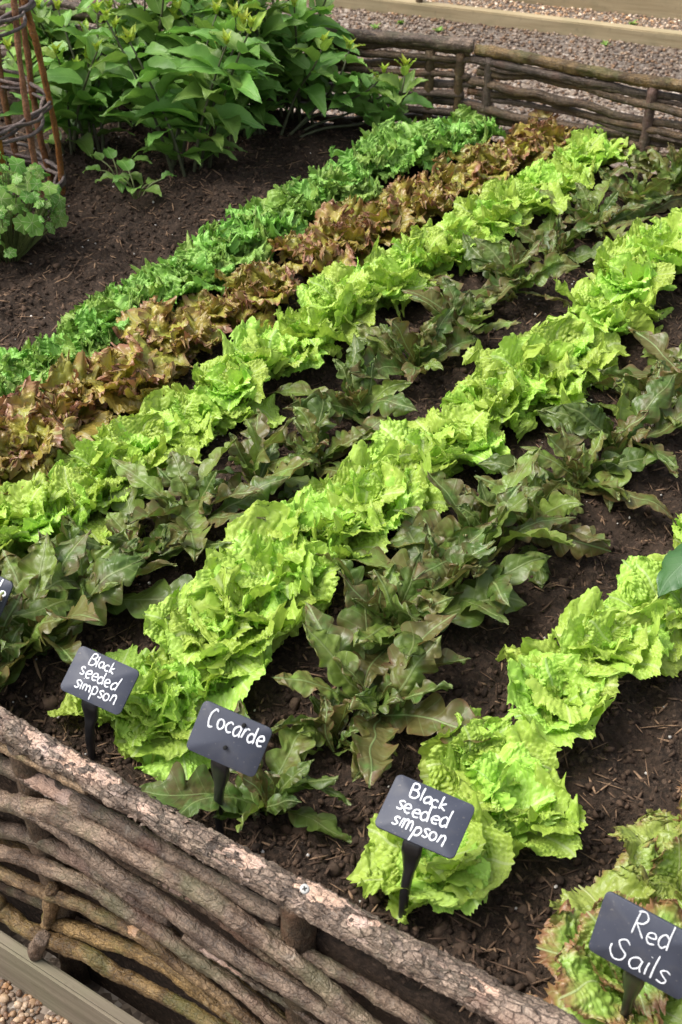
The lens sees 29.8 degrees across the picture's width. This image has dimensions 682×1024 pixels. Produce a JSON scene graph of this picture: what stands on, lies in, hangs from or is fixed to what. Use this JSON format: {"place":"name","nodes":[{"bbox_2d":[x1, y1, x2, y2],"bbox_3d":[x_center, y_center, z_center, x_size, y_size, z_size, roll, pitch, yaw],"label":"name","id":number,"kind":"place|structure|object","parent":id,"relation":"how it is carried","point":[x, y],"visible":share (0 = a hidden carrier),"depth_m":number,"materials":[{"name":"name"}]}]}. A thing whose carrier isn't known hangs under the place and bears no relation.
{"place":"outdoors","nodes":[
{"label":"outdoors","id":0,"kind":"place"},
{"bbox_2d":[0,82,681,1023],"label":"soil","id":1,"kind":"structure","parent":0,"point":[438,1008],"depth_m":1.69,"materials":[{"name":"brown soil"}]},
{"bbox_2d":[0,0,66,228],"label":"willow obelisk","id":2,"kind":"object","parent":1,"relation":"on","point":[35,116],"visible":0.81,"depth_m":2.59,"materials":[{"name":"wicker"}]},
{"bbox_2d":[0,151,68,263],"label":"nasturtium plant","id":3,"kind":"object","parent":1,"relation":"on","point":[27,185],"visible":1,"depth_m":2.41,"materials":[{"name":"green plant"}]},
{"bbox_2d":[0,479,70,558],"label":"lime lettuce","id":4,"kind":"object","parent":1,"relation":"on","point":[28,501],"visible":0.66,"depth_m":1.76,"materials":[{"name":"green plant"}]},
{"bbox_2d":[0,391,81,471],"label":"red lettuce","id":5,"kind":"object","parent":1,"relation":"on","point":[35,431],"visible":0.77,"depth_m":1.91,"materials":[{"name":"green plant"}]},
{"bbox_2d":[0,591,84,691],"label":"oakleaf lettuce","id":6,"kind":"object","parent":1,"relation":"on","point":[13,606],"visible":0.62,"depth_m":1.56,"materials":[{"name":"green plant"}]},
{"bbox_2d":[0,0,109,96],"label":"leafy shrub","id":7,"kind":"object","parent":1,"relation":"on","point":[40,11],"visible":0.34,"depth_m":3.01,"materials":[{"name":"green plant"}]},
{"bbox_2d":[3,374,117,440],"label":"red lettuce","id":8,"kind":"object","parent":1,"relation":"on","point":[76,401],"visible":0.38,"depth_m":1.98,"materials":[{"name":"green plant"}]},
{"bbox_2d":[0,528,144,684],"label":"oakleaf lettuce","id":9,"kind":"object","parent":1,"relation":"on","point":[29,574],"visible":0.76,"depth_m":1.62,"materials":[{"name":"green plant"}]},
{"bbox_2d":[26,459,118,546],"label":"lime lettuce","id":10,"kind":"object","parent":1,"relation":"on","point":[85,517],"visible":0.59,"depth_m":1.82,"materials":[{"name":"green plant"}]},
{"bbox_2d":[0,0,149,158],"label":"leafy shrub","id":11,"kind":"object","parent":1,"relation":"on","point":[81,95],"visible":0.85,"depth_m":2.77,"materials":[{"name":"green plant"}]},
{"bbox_2d":[56,285,136,351],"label":"curly lettuce","id":12,"kind":"object","parent":1,"relation":"on","point":[91,320],"visible":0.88,"depth_m":2.18,"materials":[{"name":"green plant"}]},
{"bbox_2d":[61,646,138,759],"bbox_3d":[-0.274,0.261,1.498,0.081,0.218,0.054,15,41,18],"label":"plant label","id":13,"kind":"object","parent":1,"relation":"on","point":[93,680],"visible":0.98,"depth_m":1.45,"materials":[{"name":"plastic"}]},
{"bbox_2d":[9,514,192,625],"bbox_3d":[-0.320,0.071,1.680,0.282,0.104,0.240,-8,39,-10],"label":"oakleaf lettuce","id":14,"kind":"object","parent":1,"relation":"on","point":[136,605],"visible":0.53,"depth_m":1.64,"materials":[{"name":"green plant"}]},
{"bbox_2d":[39,331,177,418],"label":"red lettuce","id":15,"kind":"object","parent":1,"relation":"on","point":[121,378],"visible":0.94,"depth_m":2.03,"materials":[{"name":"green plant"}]},
{"bbox_2d":[47,644,169,734],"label":"lime lettuce","id":16,"kind":"object","parent":1,"relation":"on","point":[71,704],"visible":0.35,"depth_m":1.52,"materials":[{"name":"green plant"}]},
{"bbox_2d":[54,431,163,513],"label":"lime lettuce","id":17,"kind":"object","parent":1,"relation":"on","point":[88,456],"visible":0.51,"depth_m":1.87,"materials":[{"name":"green plant"}]},
{"bbox_2d":[73,0,198,130],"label":"leafy shrub","id":18,"kind":"object","parent":1,"relation":"on","point":[166,19],"visible":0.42,"depth_m":2.84,"materials":[{"name":"green plant"}]},
{"bbox_2d":[50,481,231,575],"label":"oakleaf lettuce","id":19,"kind":"object","parent":1,"relation":"on","point":[148,549],"visible":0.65,"depth_m":1.75,"materials":[{"name":"green plant"}]},
{"bbox_2d":[91,407,201,479],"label":"lime lettuce","id":20,"kind":"object","parent":1,"relation":"on","point":[151,424],"visible":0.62,"depth_m":1.93,"materials":[{"name":"green plant"}]},
{"bbox_2d":[109,258,194,310],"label":"curly lettuce","id":21,"kind":"object","parent":1,"relation":"on","point":[147,281],"visible":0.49,"depth_m":2.28,"materials":[{"name":"green plant"}]},
{"bbox_2d":[110,660,210,781],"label":"lime lettuce","id":22,"kind":"object","parent":1,"relation":"on","point":[137,734],"visible":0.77,"depth_m":1.49,"materials":[{"name":"green plant"}]},
{"bbox_2d":[112,295,221,379],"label":"red lettuce","id":23,"kind":"object","parent":1,"relation":"on","point":[166,331],"visible":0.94,"depth_m":2.15,"materials":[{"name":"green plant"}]},
{"bbox_2d":[79,0,279,176],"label":"leafy shrub","id":24,"kind":"object","parent":1,"relation":"on","point":[182,100],"visible":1,"depth_m":2.65,"materials":[{"name":"green plant"}]},
{"bbox_2d":[113,638,247,761],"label":"lime lettuce","id":25,"kind":"object","parent":1,"relation":"on","point":[168,749],"visible":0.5,"depth_m":1.51,"materials":[{"name":"green plant"}]},
{"bbox_2d":[139,382,236,457],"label":"lime lettuce","id":26,"kind":"object","parent":1,"relation":"on","point":[197,409],"visible":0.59,"depth_m":1.98,"materials":[{"name":"green plant"}]},
{"bbox_2d":[157,245,237,296],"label":"curly lettuce","id":27,"kind":"object","parent":1,"relation":"on","point":[199,266],"visible":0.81,"depth_m":2.33,"materials":[{"name":"green plant"}]},
{"bbox_2d":[111,436,289,562],"bbox_3d":[-0.190,-0.021,1.790,0.241,0.088,0.238,-16,37,-11],"label":"oakleaf lettuce","id":28,"kind":"object","parent":1,"relation":"on","point":[179,477],"visible":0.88,"depth_m":1.79,"materials":[{"name":"green plant"}]},
{"bbox_2d":[143,578,289,710],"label":"lime lettuce","id":29,"kind":"object","parent":1,"relation":"on","point":[175,635],"visible":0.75,"depth_m":1.56,"materials":[{"name":"green plant"}]},
{"bbox_2d":[176,218,274,267],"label":"curly lettuce","id":30,"kind":"object","parent":1,"relation":"on","point":[238,246],"visible":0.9,"depth_m":2.41,"materials":[{"name":"green plant"}]},
{"bbox_2d":[175,289,276,336],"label":"red lettuce","id":31,"kind":"object","parent":1,"relation":"on","point":[223,312],"visible":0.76,"depth_m":2.24,"materials":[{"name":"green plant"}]},
{"bbox_2d":[187,701,271,833],"bbox_3d":[-0.115,0.318,1.379,0.084,0.276,0.035,12,40,15],"label":"plant label","id":32,"kind":"object","parent":1,"relation":"on","point":[224,740],"visible":0.88,"depth_m":1.31,"materials":[{"name":"plastic"}]},
{"bbox_2d":[191,350,285,428],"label":"lime lettuce","id":33,"kind":"object","parent":1,"relation":"on","point":[236,382],"visible":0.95,"depth_m":2.02,"materials":[{"name":"green plant"}]},
{"bbox_2d":[172,0,317,147],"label":"leafy shrub","id":34,"kind":"object","parent":1,"relation":"on","point":[269,87],"visible":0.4,"depth_m":2.80,"materials":[{"name":"green plant"}]},
{"bbox_2d":[139,699,351,843],"bbox_3d":[-0.115,0.296,1.436,0.244,0.085,0.192,-3,38,-4],"label":"oakleaf lettuce","id":35,"kind":"object","parent":1,"relation":"on","point":[282,782],"visible":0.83,"depth_m":1.41,"materials":[{"name":"green plant"}]},
{"bbox_2d":[193,408,319,500],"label":"oakleaf lettuce","id":36,"kind":"object","parent":1,"relation":"on","point":[255,453],"visible":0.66,"depth_m":1.86,"materials":[{"name":"green plant"}]},
{"bbox_2d":[214,257,300,313],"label":"red lettuce","id":37,"kind":"object","parent":1,"relation":"on","point":[265,286],"visible":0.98,"depth_m":2.26,"materials":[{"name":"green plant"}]},
{"bbox_2d":[186,549,330,658],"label":"lime lettuce","id":38,"kind":"object","parent":1,"relation":"on","point":[276,617],"visible":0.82,"depth_m":1.59,"materials":[{"name":"green plant"}]},
{"bbox_2d":[225,184,307,239],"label":"curly lettuce","id":39,"kind":"object","parent":1,"relation":"on","point":[274,210],"visible":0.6,"depth_m":2.47,"materials":[{"name":"green plant"}]},
{"bbox_2d":[218,316,320,379],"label":"lime lettuce","id":40,"kind":"object","parent":1,"relation":"on","point":[274,348],"visible":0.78,"depth_m":2.10,"materials":[{"name":"green plant"}]},
{"bbox_2d":[203,500,340,623],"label":"lime lettuce","id":41,"kind":"object","parent":1,"relation":"on","point":[253,549],"visible":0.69,"depth_m":1.67,"materials":[{"name":"green plant"}]},
{"bbox_2d":[233,0,359,124],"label":"leafy shrub","id":42,"kind":"object","parent":1,"relation":"on","point":[316,24],"visible":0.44,"depth_m":2.89,"materials":[{"name":"green plant"}]},
{"bbox_2d":[267,227,356,281],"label":"red lettuce","id":43,"kind":"object","parent":1,"relation":"on","point":[316,251],"visible":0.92,"depth_m":2.37,"materials":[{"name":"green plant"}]},
{"bbox_2d":[268,305,358,376],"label":"lime lettuce","id":44,"kind":"object","parent":1,"relation":"on","point":[323,330],"visible":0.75,"depth_m":2.16,"materials":[{"name":"green plant"}]},
{"bbox_2d":[265,484,390,572],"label":"lime lettuce","id":45,"kind":"object","parent":1,"relation":"on","point":[348,538],"visible":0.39,"depth_m":1.72,"materials":[{"name":"green plant"}]},
{"bbox_2d":[264,392,399,498],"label":"oakleaf lettuce","id":46,"kind":"object","parent":1,"relation":"on","point":[315,425],"visible":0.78,"depth_m":1.95,"materials":[{"name":"green plant"}]},
{"bbox_2d":[271,685,396,760],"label":"oakleaf lettuce","id":47,"kind":"object","parent":1,"relation":"on","point":[328,724],"visible":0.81,"depth_m":1.50,"materials":[{"name":"green plant"}]},
{"bbox_2d":[296,261,385,326],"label":"lime lettuce","id":48,"kind":"object","parent":1,"relation":"on","point":[356,295],"visible":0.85,"depth_m":2.22,"materials":[{"name":"green plant"}]},
{"bbox_2d":[269,334,416,431],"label":"oakleaf lettuce","id":49,"kind":"object","parent":1,"relation":"on","point":[359,399],"visible":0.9,"depth_m":2.04,"materials":[{"name":"green plant"}]},
{"bbox_2d":[305,199,380,266],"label":"red lettuce","id":50,"kind":"object","parent":1,"relation":"on","point":[334,223],"visible":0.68,"depth_m":2.48,"materials":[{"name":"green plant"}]},
{"bbox_2d":[307,157,383,203],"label":"curly lettuce","id":51,"kind":"object","parent":1,"relation":"on","point":[345,180],"visible":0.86,"depth_m":2.62,"materials":[{"name":"green plant"}]},
{"bbox_2d":[275,30,434,136],"bbox_3d":[0.026,-0.955,2.885,0.359,0.280,0.210,-7,39,-9],"label":"leafy shrub","id":52,"kind":"object","parent":1,"relation":"on","point":[357,96],"visible":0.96,"depth_m":2.87,"materials":[{"name":"green plant"}]},
{"bbox_2d":[300,458,426,536],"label":"lime lettuce","id":53,"kind":"object","parent":1,"relation":"on","point":[393,485],"visible":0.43,"depth_m":1.77,"materials":[{"name":"green plant"}]},
{"bbox_2d":[336,194,414,246],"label":"red lettuce","id":54,"kind":"object","parent":1,"relation":"on","point":[376,215],"visible":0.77,"depth_m":2.52,"materials":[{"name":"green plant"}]},
{"bbox_2d":[329,122,427,182],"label":"curly lettuce","id":55,"kind":"object","parent":1,"relation":"on","point":[374,153],"visible":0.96,"depth_m":2.72,"materials":[{"name":"green plant"}]},
{"bbox_2d":[272,600,493,787],"bbox_3d":[0.052,0.204,1.521,0.233,0.112,0.277,-24,44,-27],"label":"oakleaf lettuce","id":56,"kind":"object","parent":1,"relation":"on","point":[398,710],"visible":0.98,"depth_m":1.51,"materials":[{"name":"green plant"}]},
{"bbox_2d":[351,253,431,318],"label":"lime lettuce","id":57,"kind":"object","parent":1,"relation":"on","point":[391,275],"visible":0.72,"depth_m":2.29,"materials":[{"name":"green plant"}]},
{"bbox_2d":[337,439,451,513],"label":"lime lettuce","id":58,"kind":"object","parent":1,"relation":"on","point":[358,454],"visible":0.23,"depth_m":1.81,"materials":[{"name":"green plant"}]},
{"bbox_2d":[367,174,452,234],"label":"red lettuce","id":59,"kind":"object","parent":1,"relation":"on","point":[423,203],"visible":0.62,"depth_m":2.58,"materials":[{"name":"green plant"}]},
{"bbox_2d":[348,306,477,383],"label":"oakleaf lettuce","id":60,"kind":"object","parent":1,"relation":"on","point":[428,347],"visible":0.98,"depth_m":2.13,"materials":[{"name":"green plant"}]},
{"bbox_2d":[363,225,462,286],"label":"lime lettuce","id":61,"kind":"object","parent":1,"relation":"on","point":[436,257],"visible":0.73,"depth_m":2.38,"materials":[{"name":"green plant"}]},
{"bbox_2d":[367,406,472,475],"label":"lime lettuce","id":62,"kind":"object","parent":1,"relation":"on","point":[394,437],"visible":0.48,"depth_m":1.89,"materials":[{"name":"green plant"}]},
{"bbox_2d":[377,115,463,171],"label":"curly lettuce","id":63,"kind":"object","parent":1,"relation":"on","point":[419,133],"visible":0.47,"depth_m":2.77,"materials":[{"name":"green plant"}]},
{"bbox_2d":[315,552,526,692],"bbox_3d":[0.065,0.104,1.623,0.231,0.111,0.269,31,47,33],"label":"oakleaf lettuce","id":64,"kind":"object","parent":1,"relation":"on","point":[379,590],"visible":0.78,"depth_m":1.60,"materials":[{"name":"green plant"}]},
{"bbox_2d":[375,775,474,923],"bbox_3d":[0.082,0.384,1.317,0.085,0.248,0.059,16,41,20],"label":"plant label","id":65,"kind":"object","parent":1,"relation":"on","point":[417,817],"visible":0.98,"depth_m":1.25,"materials":[{"name":"plastic"}]},
{"bbox_2d":[346,791,514,924],"bbox_3d":[0.096,0.358,1.331,0.160,0.104,0.135,17,41,20],"label":"lime lettuce","id":66,"kind":"object","parent":1,"relation":"on","point":[471,875],"visible":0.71,"depth_m":1.32,"materials":[{"name":"green plant"}]},
{"bbox_2d":[412,152,484,201],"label":"red lettuce","id":67,"kind":"object","parent":1,"relation":"on","point":[455,180],"visible":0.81,"depth_m":2.63,"materials":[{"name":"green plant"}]},
{"bbox_2d":[347,507,550,650],"bbox_3d":[0.131,0.093,1.644,0.272,0.096,0.265,5,40,8],"label":"oakleaf lettuce","id":68,"kind":"object","parent":1,"relation":"on","point":[519,567],"visible":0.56,"depth_m":1.67,"materials":[{"name":"green plant"}]},
{"bbox_2d":[401,275,520,333],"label":"oakleaf lettuce","id":69,"kind":"object","parent":1,"relation":"on","point":[434,301],"visible":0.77,"depth_m":2.24,"materials":[{"name":"green plant"}]},
{"bbox_2d":[432,402,510,477],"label":"lime lettuce","id":70,"kind":"object","parent":1,"relation":"on","point":[485,436],"visible":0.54,"depth_m":1.94,"materials":[{"name":"green plant"}]},
{"bbox_2d":[387,447,575,605],"bbox_3d":[0.195,0.037,1.704,0.262,0.110,0.266,-11,43,-12],"label":"oakleaf lettuce","id":71,"kind":"object","parent":1,"relation":"on","point":[507,497],"visible":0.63,"depth_m":1.73,"materials":[{"name":"green plant"}]},
{"bbox_2d":[418,706,561,796],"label":"lime lettuce","id":72,"kind":"object","parent":1,"relation":"on","point":[438,764],"visible":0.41,"depth_m":1.45,"materials":[{"name":"green plant"}]},
{"bbox_2d":[452,179,533,236],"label":"lime lettuce","id":73,"kind":"object","parent":1,"relation":"on","point":[493,214],"visible":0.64,"depth_m":2.52,"materials":[{"name":"green plant"}]},
{"bbox_2d":[427,741,587,858],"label":"lime lettuce","id":74,"kind":"object","parent":1,"relation":"on","point":[539,811],"visible":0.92,"depth_m":1.38,"materials":[{"name":"green plant"}]},
{"bbox_2d":[440,359,585,442],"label":"lime lettuce","id":75,"kind":"object","parent":1,"relation":"on","point":[506,402],"visible":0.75,"depth_m":2.00,"materials":[{"name":"green plant"}]},
{"bbox_2d":[459,233,579,315],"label":"oakleaf lettuce","id":76,"kind":"object","parent":1,"relation":"on","point":[494,262],"visible":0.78,"depth_m":2.34,"materials":[{"name":"green plant"}]},
{"bbox_2d":[481,175,571,216],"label":"lime lettuce","id":77,"kind":"object","parent":1,"relation":"on","point":[529,194],"visible":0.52,"depth_m":2.56,"materials":[{"name":"green plant"}]},
{"bbox_2d":[462,332,591,405],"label":"lime lettuce","id":78,"kind":"object","parent":1,"relation":"on","point":[515,352],"visible":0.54,"depth_m":2.07,"materials":[{"name":"green plant"}]},
{"bbox_2d":[458,457,610,588],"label":"oakleaf lettuce","id":79,"kind":"object","parent":1,"relation":"on","point":[588,541],"visible":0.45,"depth_m":1.75,"materials":[{"name":"green plant"}]},
{"bbox_2d":[498,212,602,263],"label":"oakleaf lettuce","id":80,"kind":"object","parent":1,"relation":"on","point":[552,234],"visible":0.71,"depth_m":2.47,"materials":[{"name":"green plant"}]},
{"bbox_2d":[495,636,619,747],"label":"lime lettuce","id":81,"kind":"object","parent":1,"relation":"on","point":[561,711],"visible":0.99,"depth_m":1.51,"materials":[{"name":"green plant"}]},
{"bbox_2d":[517,311,629,390],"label":"lime lettuce","id":82,"kind":"object","parent":1,"relation":"on","point":[595,348],"visible":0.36,"depth_m":2.15,"materials":[{"name":"green plant"}]},
{"bbox_2d":[476,422,676,521],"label":"oakleaf lettuce","id":83,"kind":"object","parent":1,"relation":"on","point":[579,466],"visible":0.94,"depth_m":1.87,"materials":[{"name":"green plant"}]},
{"bbox_2d":[546,128,624,188],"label":"lime lettuce","id":84,"kind":"object","parent":1,"relation":"on","point":[589,151],"visible":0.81,"depth_m":2.74,"materials":[{"name":"green plant"}]},
{"bbox_2d":[533,177,662,238],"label":"oakleaf lettuce","id":85,"kind":"object","parent":1,"relation":"on","point":[587,200],"visible":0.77,"depth_m":2.55,"materials":[{"name":"green plant"}]},
{"bbox_2d":[526,864,681,1023],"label":"bronze lettuce","id":86,"kind":"object","parent":1,"relation":"on","point":[588,982],"visible":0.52,"depth_m":1.23,"materials":[{"name":"green plant"}]},
{"bbox_2d":[553,276,662,336],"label":"lime lettuce","id":87,"kind":"object","parent":1,"relation":"on","point":[639,315],"visible":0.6,"depth_m":2.20,"materials":[{"name":"green plant"}]},
{"bbox_2d":[536,374,681,511],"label":"oakleaf lettuce","id":88,"kind":"object","parent":1,"relation":"on","point":[586,420],"visible":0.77,"depth_m":1.93,"materials":[{"name":"green plant"}]},
{"bbox_2d":[548,586,681,679],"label":"lime lettuce","id":89,"kind":"object","parent":1,"relation":"on","point":[639,646],"visible":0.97,"depth_m":1.56,"materials":[{"name":"green plant"}]},
{"bbox_2d":[589,245,677,321],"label":"lime lettuce","id":90,"kind":"object","parent":1,"relation":"on","point":[641,277],"visible":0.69,"depth_m":2.25,"materials":[{"name":"green plant"}]},
{"bbox_2d":[585,207,681,278],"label":"lime lettuce","id":91,"kind":"object","parent":1,"relation":"on","point":[664,236],"visible":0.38,"depth_m":2.37,"materials":[{"name":"green plant"}]},
{"bbox_2d":[589,891,681,1020],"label":"plant label","id":92,"kind":"object","parent":1,"relation":"on","point":[639,945],"visible":1,"depth_m":1.12,"materials":[{"name":"plastic"}]},
{"bbox_2d":[599,164,681,226],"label":"oakleaf lettuce","id":93,"kind":"object","parent":1,"relation":"on","point":[661,192],"visible":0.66,"depth_m":2.64,"materials":[{"name":"green plant"}]},
{"bbox_2d":[607,550,681,661],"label":"lime lettuce","id":94,"kind":"object","parent":1,"relation":"on","point":[636,577],"visible":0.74,"depth_m":1.62,"materials":[{"name":"green plant"}]},
{"bbox_2d":[608,809,681,907],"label":"bronze lettuce","id":95,"kind":"object","parent":1,"relation":"on","point":[653,844],"visible":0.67,"depth_m":1.33,"materials":[{"name":"green plant"}]},
{"bbox_2d":[0,0,681,1023],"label":"gravel ground","id":96,"kind":"structure","parent":0,"point":[106,994],"depth_m":4.60,"materials":[{"name":"grey gravel"}]},
{"bbox_2d":[0,931,142,1023],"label":"timber plank","id":97,"kind":"object","parent":96,"relation":"on","point":[54,989],"depth_m":1.64,"materials":[{"name":"beige wood"}]},
{"bbox_2d":[0,0,476,123],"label":"wattle hurdle","id":98,"kind":"object","parent":96,"relation":"on","point":[459,48],"visible":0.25,"depth_m":2.94,"materials":[{"name":"brown wood"}]},
{"bbox_2d":[0,706,583,1023],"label":"wattle hurdle","id":99,"kind":"object","parent":96,"relation":"on","point":[68,825],"visible":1,"depth_m":1.38,"materials":[{"name":"brown wood"}]},
{"bbox_2d":[0,0,681,168],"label":"gravel pebbles","id":100,"kind":"object","parent":96,"relation":"on","point":[597,52],"visible":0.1,"depth_m":4.65,"materials":[{"name":"grey gravel"}]},
{"bbox_2d":[284,0,681,48],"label":"timber plank","id":101,"kind":"object","parent":96,"relation":"on","point":[650,36],"visible":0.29,"depth_m":4.82,"materials":[{"name":"beige wood"}]},
{"bbox_2d":[464,44,681,173],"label":"wattle hurdle","id":102,"kind":"object","parent":96,"relation":"on","point":[644,132],"visible":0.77,"depth_m":2.81,"materials":[{"name":"brown wood"}]},
{"bbox_2d":[505,0,681,20],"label":"timber plank","id":103,"kind":"object","parent":96,"relation":"on","point":[667,9],"depth_m":4.96,"materials":[{"name":"beige wood"}]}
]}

